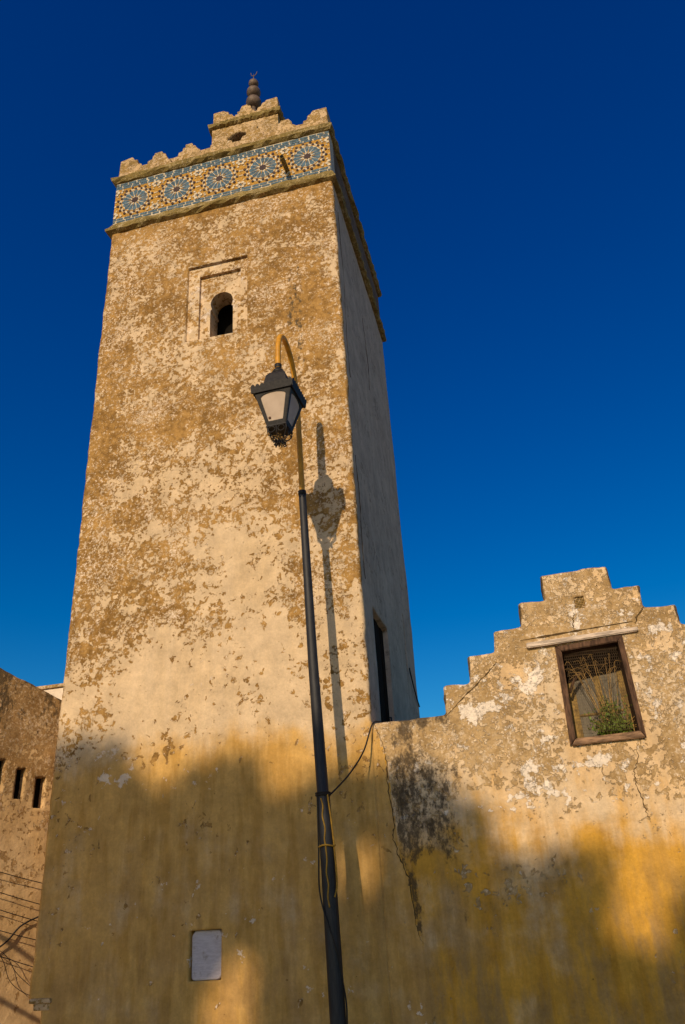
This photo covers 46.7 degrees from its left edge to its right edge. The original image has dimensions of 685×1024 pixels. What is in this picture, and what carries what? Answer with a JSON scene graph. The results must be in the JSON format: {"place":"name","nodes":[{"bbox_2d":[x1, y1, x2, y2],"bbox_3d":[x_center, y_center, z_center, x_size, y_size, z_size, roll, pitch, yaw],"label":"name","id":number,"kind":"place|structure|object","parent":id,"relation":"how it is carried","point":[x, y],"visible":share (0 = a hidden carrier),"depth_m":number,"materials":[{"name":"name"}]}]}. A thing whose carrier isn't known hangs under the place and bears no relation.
{"place":"outdoors","nodes":[
{"label":"outdoors","id":0,"kind":"place"},
{"bbox_2d":[0,668,61,1023],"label":"side house","id":1,"kind":"structure","parent":0,"point":[29,719],"depth_m":10.90,"materials":[{"name":"brown paint"}]},
{"bbox_2d":[1,957,27,994],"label":"wire","id":2,"kind":"object","parent":1,"relation":"attached to","point":[8,977],"visible":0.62,"depth_m":9.98,"materials":[{"name":"black metal"}]},
{"bbox_2d":[0,951,29,985],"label":"wire","id":3,"kind":"object","parent":1,"relation":"attached to","point":[13,968],"visible":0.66,"depth_m":10.03,"materials":[{"name":"black metal"}]},
{"bbox_2d":[0,956,32,966],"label":"wire","id":4,"kind":"object","parent":1,"relation":"attached to","point":[16,961],"visible":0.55,"depth_m":10.08,"materials":[{"name":"black metal"}]},
{"bbox_2d":[0,930,35,939],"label":"wire","id":5,"kind":"object","parent":1,"relation":"attached to","point":[17,935],"visible":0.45,"depth_m":10.20,"materials":[{"name":"black metal"}]},
{"bbox_2d":[0,910,36,920],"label":"wire","id":6,"kind":"object","parent":1,"relation":"attached to","point":[18,915],"visible":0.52,"depth_m":10.30,"materials":[{"name":"black metal"}]},
{"bbox_2d":[0,916,37,946],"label":"cable","id":7,"kind":"object","parent":1,"relation":"attached to","point":[9,938],"visible":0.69,"depth_m":10.26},
{"bbox_2d":[0,892,39,904],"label":"wire","id":8,"kind":"object","parent":1,"relation":"attached to","point":[19,898],"visible":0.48,"depth_m":10.38,"materials":[{"name":"black metal"}]},
{"bbox_2d":[0,872,40,882],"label":"wire","id":9,"kind":"object","parent":1,"relation":"attached to","point":[19,877],"visible":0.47,"depth_m":10.47,"materials":[{"name":"black metal"}]},
{"bbox_2d":[38,683,62,699],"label":"house","id":10,"kind":"structure","parent":0,"point":[55,690],"depth_m":17.55,"materials":[{"name":"beige paint"}]},
{"bbox_2d":[0,0,684,717],"label":"sky","id":11,"kind":"structure","parent":0,"point":[515,169],"materials":[{"name":"blue"}]},
{"label":"ground","id":12,"kind":"structure","parent":0,"visible":0},
{"bbox_2d":[29,72,419,1023],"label":"minaret","id":13,"kind":"object","parent":12,"relation":"on","point":[181,868],"visible":0.89,"depth_m":10.75,"materials":[{"name":"beige paint"}]},
{"bbox_2d":[373,618,391,722],"bbox_3d":[0.543,2.697,10.835,0.120,2.550,1.008,-9,-28,11],"label":"door","id":14,"kind":"structure","parent":13,"relation":"in","point":[384,706],"depth_m":11.24,"materials":[{"name":"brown wood"}]},
{"bbox_2d":[409,668,419,706],"bbox_3d":[1.231,3.009,13.577,0.028,0.469,0.890,-9,-28,10],"label":"cable","id":15,"kind":"object","parent":13,"relation":"attached to","point":[414,687],"visible":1,"depth_m":13.52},
{"bbox_2d":[250,334,345,1023],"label":"street lamp","id":16,"kind":"object","parent":12,"relation":"on","point":[278,395],"visible":1,"depth_m":9.23,"materials":[{"name":"black metal"}]},
{"bbox_2d":[320,798,329,907],"bbox_3d":[-0.179,3.484,8.150,0.060,1.043,0.017,-9,-28,11],"label":"cord","id":17,"kind":"object","parent":16,"relation":"attached to","point":[326,853],"visible":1,"depth_m":8.13,"materials":[{"name":"plastic"}]},
{"bbox_2d":[318,844,335,847],"bbox_3d":[-0.161,3.470,8.243,0.190,0.030,0.190,-9,-28,11],"label":"cord loop","id":18,"kind":"object","parent":16,"relation":"attached to","point":[326,845],"visible":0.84,"depth_m":8.17,"materials":[{"name":"yellow plastic"}]},
{"bbox_2d":[316,795,347,1023],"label":"cable","id":19,"kind":"object","parent":16,"relation":"attached to","point":[325,914],"visible":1,"depth_m":7.91,"materials":[{"name":"black rubber"}]},
{"bbox_2d":[327,794,337,897],"bbox_3d":[-0.104,3.432,8.198,0.076,0.994,0.032,5,-29,-16],"label":"cable","id":20,"kind":"object","parent":16,"relation":"attached to","point":[333,847],"visible":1,"depth_m":8.19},
{"bbox_2d":[331,721,380,793],"bbox_3d":[0.164,2.773,9.029,0.039,0.925,0.994,-24,-34,34],"label":"cable","id":21,"kind":"object","parent":16,"relation":"attached to","point":[337,787],"visible":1,"depth_m":9.02,"materials":[{"name":"black rubber"}]},
{"bbox_2d":[371,567,684,1023],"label":"gable wall","id":22,"kind":"structure","parent":12,"relation":"on","point":[531,828],"depth_m":8.58,"materials":[{"name":"beige paint"}]},
{"bbox_2d":[564,654,636,734],"bbox_3d":[2.953,2.112,9.168,0.822,0.951,0.293,-9,-28,11],"label":"plant","id":23,"kind":"object","parent":22,"relation":"on","point":[608,723],"visible":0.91,"depth_m":9.01,"materials":[{"name":"green plant"}]},
{"bbox_2d":[555,635,645,745],"bbox_3d":[2.944,2.095,9.193,0.819,1.186,0.421,-9,-28,11],"label":"window frame","id":24,"kind":"structure","parent":22,"relation":"in","point":[576,700],"depth_m":9.21,"materials":[{"name":"brown wood"}]}
]}

